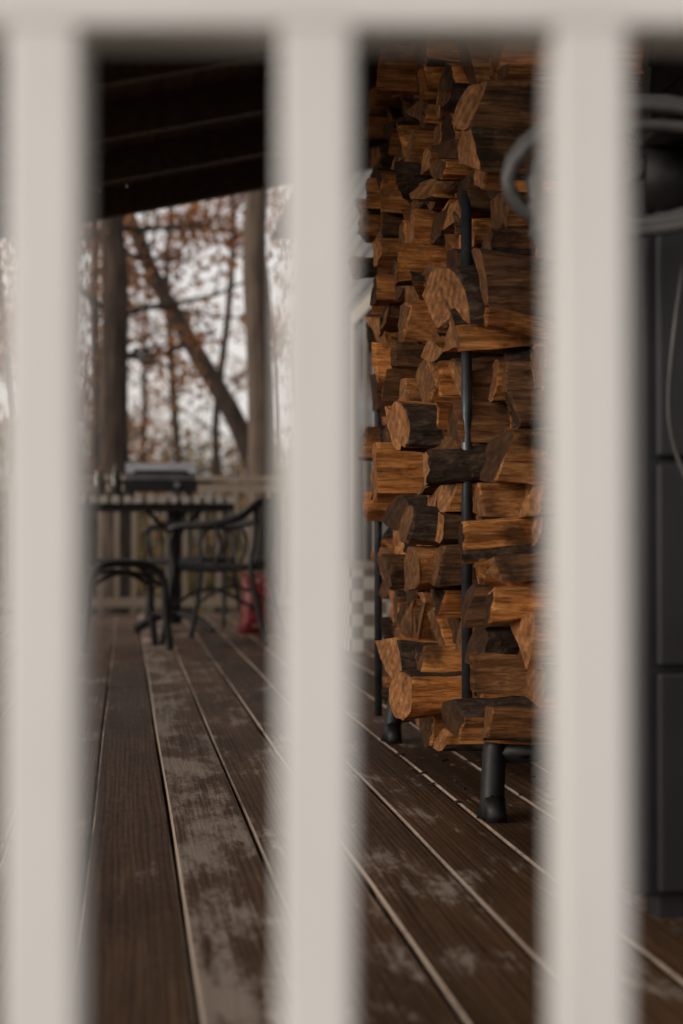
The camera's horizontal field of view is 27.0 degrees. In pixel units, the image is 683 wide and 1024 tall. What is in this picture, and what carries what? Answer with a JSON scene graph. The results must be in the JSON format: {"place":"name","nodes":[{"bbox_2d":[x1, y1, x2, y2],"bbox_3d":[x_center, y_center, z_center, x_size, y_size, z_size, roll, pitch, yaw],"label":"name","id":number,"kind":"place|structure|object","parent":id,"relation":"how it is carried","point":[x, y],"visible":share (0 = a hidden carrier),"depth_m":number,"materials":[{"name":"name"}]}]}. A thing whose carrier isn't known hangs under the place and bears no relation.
{"place":"outdoors","nodes":[
{"label":"outdoors","id":0,"kind":"place"},
{"bbox_2d":[0,542,242,964],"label":"ground","id":1,"kind":"structure","parent":0,"point":[209,609],"depth_m":28.46,"materials":[{"name":"brown plant"}]},
{"bbox_2d":[0,223,170,454],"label":"thin tree","id":2,"kind":"object","parent":1,"relation":"on","point":[144,424],"visible":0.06,"depth_m":23.15,"materials":[{"name":"brown plant"}]},
{"bbox_2d":[0,222,201,538],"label":"thin tree","id":3,"kind":"object","parent":1,"relation":"on","point":[2,337],"visible":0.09,"depth_m":17.25,"materials":[{"name":"brown plant"}]},
{"bbox_2d":[0,401,278,614],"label":"undergrowth","id":4,"kind":"object","parent":1,"relation":"on","point":[142,519],"visible":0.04,"depth_m":23.70,"materials":[{"name":"brown plant"}]},
{"bbox_2d":[0,188,279,614],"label":"oak tree","id":5,"kind":"object","parent":1,"relation":"on","point":[113,307],"visible":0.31,"depth_m":14.95,"materials":[{"name":"brown plant"}]},
{"bbox_2d":[0,197,279,559],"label":"distant woods","id":6,"kind":"object","parent":1,"relation":"on","point":[234,333],"visible":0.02,"depth_m":41.41,"materials":[{"name":"brown plant"}]},
{"bbox_2d":[89,212,218,591],"bbox_3d":[-3.949,-3.007,25.929,3.392,9.911,3.268,1,-1,-44],"label":"thin tree","id":7,"kind":"object","parent":1,"relation":"on","point":[144,397],"visible":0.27,"depth_m":26.00,"materials":[{"name":"brown plant"}]},
{"bbox_2d":[88,222,279,614],"bbox_3d":[-3.053,-3.120,19.042,2.978,9.907,5.486,1,-1,-45],"label":"thin tree","id":8,"kind":"object","parent":1,"relation":"on","point":[95,318],"visible":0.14,"depth_m":18.95,"materials":[{"name":"brown plant"}]},
{"bbox_2d":[89,194,278,611],"bbox_3d":[-2.809,-3.093,20.831,4.706,9.912,3.011,0,-1,-9],"label":"thin tree","id":9,"kind":"object","parent":1,"relation":"on","point":[176,437],"visible":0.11,"depth_m":20.96,"materials":[{"name":"brown plant"}]},
{"bbox_2d":[89,187,279,596],"bbox_3d":[-2.998,-2.925,16.955,7.432,9.471,4.413,1,-1,-32],"label":"leaning tree","id":10,"kind":"object","parent":1,"relation":"on","point":[226,403],"visible":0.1,"depth_m":16.95,"materials":[{"name":"brown plant"}]},
{"bbox_2d":[89,187,279,613],"bbox_3d":[-1.489,-3.128,18.642,4.348,9.907,3.675,0,-1,-9],"label":"thin tree","id":11,"kind":"object","parent":1,"relation":"on","point":[216,469],"visible":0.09,"depth_m":19.02,"materials":[{"name":"brown plant"}]},
{"bbox_2d":[243,189,275,572],"bbox_3d":[-0.879,-3.209,13.599,4.962,9.910,4.609,0,-1,-9],"label":"maple tree","id":12,"kind":"object","parent":1,"relation":"on","point":[261,428],"visible":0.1,"depth_m":12.97,"materials":[{"name":"brown plant"}]},
{"bbox_2d":[0,614,682,1023],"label":"deck","id":13,"kind":"structure","parent":1,"relation":"on","point":[450,910],"depth_m":2.69,"materials":[{"name":"brown wood"}]},
{"bbox_2d":[88,558,173,649],"bbox_3d":[-1.208,0.502,7.750,0.519,0.492,0.399,0,-1,-21],"label":"patio stool","id":14,"kind":"object","parent":13,"relation":"on","point":[97,567],"visible":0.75,"depth_m":7.64,"materials":[{"name":"black metal"}]},
{"bbox_2d":[0,474,278,607],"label":"porch railing","id":15,"kind":"object","parent":13,"relation":"on","point":[218,489],"visible":0.28,"depth_m":11.02,"materials":[{"name":"paint"}]},
{"bbox_2d":[88,495,234,632],"bbox_3d":[-1.201,0.335,9.169,0.981,0.866,0.620,0,-1,-9],"label":"patio table","id":16,"kind":"object","parent":13,"relation":"on","point":[173,508],"visible":0.78,"depth_m":8.98,"materials":[{"name":"black metal"}]},
{"bbox_2d":[92,470,104,495],"bbox_3d":[-1.541,-0.182,9.025,0.084,0.160,0.084,0,-1,-9],"label":"glass jar","id":17,"kind":"object","parent":16,"relation":"on","point":[98,483],"visible":0.89,"depth_m":8.99,"materials":[{"name":"clear glass"}]},
{"bbox_2d":[110,464,121,495],"bbox_3d":[-1.425,-0.203,8.992,0.070,0.200,0.070,0,-1,-9],"label":"bottle","id":18,"kind":"object","parent":16,"relation":"on","point":[116,483],"visible":0.89,"depth_m":8.97,"materials":[{"name":"clear glass"}]},
{"bbox_2d":[108,463,212,497],"bbox_3d":[-1.159,-0.206,9.108,0.660,0.220,0.361,0,-1,-9],"label":"tabletop grill","id":19,"kind":"object","parent":16,"relation":"on","point":[160,477],"visible":0.98,"depth_m":8.99,"materials":[{"name":"metal"}]},
{"bbox_2d":[144,511,241,625],"bbox_3d":[-1.018,0.365,10.071,0.624,0.847,0.639,0,-1,11],"label":"patio armchair","id":20,"kind":"object","parent":13,"relation":"on","point":[162,560],"visible":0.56,"depth_m":10.02,"materials":[{"name":"black metal"}]},
{"bbox_2d":[159,497,278,645],"bbox_3d":[-0.667,0.336,8.284,0.639,0.847,0.624,0,-1,11],"label":"patio armchair","id":21,"kind":"object","parent":13,"relation":"on","point":[261,509],"visible":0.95,"depth_m":8.07,"materials":[{"name":"black metal"}]},
{"bbox_2d":[238,573,278,633],"bbox_3d":[-0.521,0.576,9.018,0.270,0.380,0.185,0,-1,-9],"label":"charcoal bag","id":22,"kind":"object","parent":13,"relation":"on","point":[248,623],"visible":0.68,"depth_m":8.95,"materials":[{"name":"red paper"}]},
{"bbox_2d":[0,0,682,1023],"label":"porch railing","id":23,"kind":"object","parent":13,"relation":"on","point":[48,46],"visible":1,"depth_m":0.70,"materials":[{"name":"white paint"}]},
{"bbox_2d":[353,561,390,650],"bbox_3d":[0.204,0.509,7.812,0.430,0.475,0.430,0,-1,-9],"label":"checkered planter","id":24,"kind":"object","parent":13,"relation":"on","point":[363,605],"visible":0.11,"depth_m":7.59,"materials":[{"name":"ceramic"}]},
{"bbox_2d":[374,190,546,822],"bbox_3d":[0.373,-0.012,3.804,0.386,1.412,1.476,0,-1,-9],"label":"firewood rack","id":25,"kind":"object","parent":13,"relation":"on","point":[496,757],"visible":0.3,"depth_m":3.21,"materials":[{"name":"black metal"}]},
{"bbox_2d":[353,51,643,751],"bbox_3d":[0.398,-0.419,3.769,0.656,2.082,1.743,0,-1,-9],"label":"firewood stack","id":26,"kind":"object","parent":25,"relation":"on","point":[449,125],"visible":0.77,"depth_m":3.24,"materials":[{"name":"brown wood"}]},
{"bbox_2d":[394,722,546,819],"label":"bark litter","id":27,"kind":"object","parent":13,"relation":"on","point":[459,801],"visible":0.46,"depth_m":3.69,"materials":[{"name":"brown wood"}]},
{"bbox_2d":[628,156,682,917],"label":"storage cabinet","id":28,"kind":"object","parent":13,"relation":"on","point":[656,651],"visible":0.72,"depth_m":2.28,"materials":[{"name":"plastic"}]},
{"bbox_2d":[501,94,682,474],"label":"garden hose","id":29,"kind":"object","parent":28,"relation":"attached to","point":[659,141],"visible":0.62,"depth_m":2.13,"materials":[{"name":"rubber"}]},
{"bbox_2d":[353,51,682,537],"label":"clapboard wall","id":30,"kind":"structure","parent":1,"relation":"on","point":[667,73],"depth_m":4.40,"materials":[{"name":"paint"}]},
{"bbox_2d":[355,312,372,560],"bbox_3d":[0.514,-0.492,7.299,0.012,2.340,5.540,0,-1,-9],"label":"glass","id":31,"kind":"object","parent":30,"relation":"attached to","point":[359,432],"visible":0.12,"depth_m":9.75,"materials":[{"name":"grey"}]},
{"bbox_2d":[353,51,651,560],"bbox_3d":[0.325,-0.493,8.484,0.075,4.150,8.260,0,-1,-9],"label":"window and door trim","id":32,"kind":"structure","parent":30,"relation":"attached to","point":[362,308],"depth_m":9.57,"materials":[{"name":"paint"}]},
{"bbox_2d":[0,185,279,541],"label":"sky","id":33,"kind":"structure","parent":0,"point":[236,349],"materials":[{"name":"white"}]},
{"bbox_2d":[0,51,388,238],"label":"porch roof","id":34,"kind":"structure","parent":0,"point":[168,129],"depth_m":6.51,"materials":[{"name":"brown wood"}]},
{"bbox_2d":[272,223,279,238],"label":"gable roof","id":35,"kind":"structure","parent":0,"point":[276,235],"depth_m":12.67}
]}

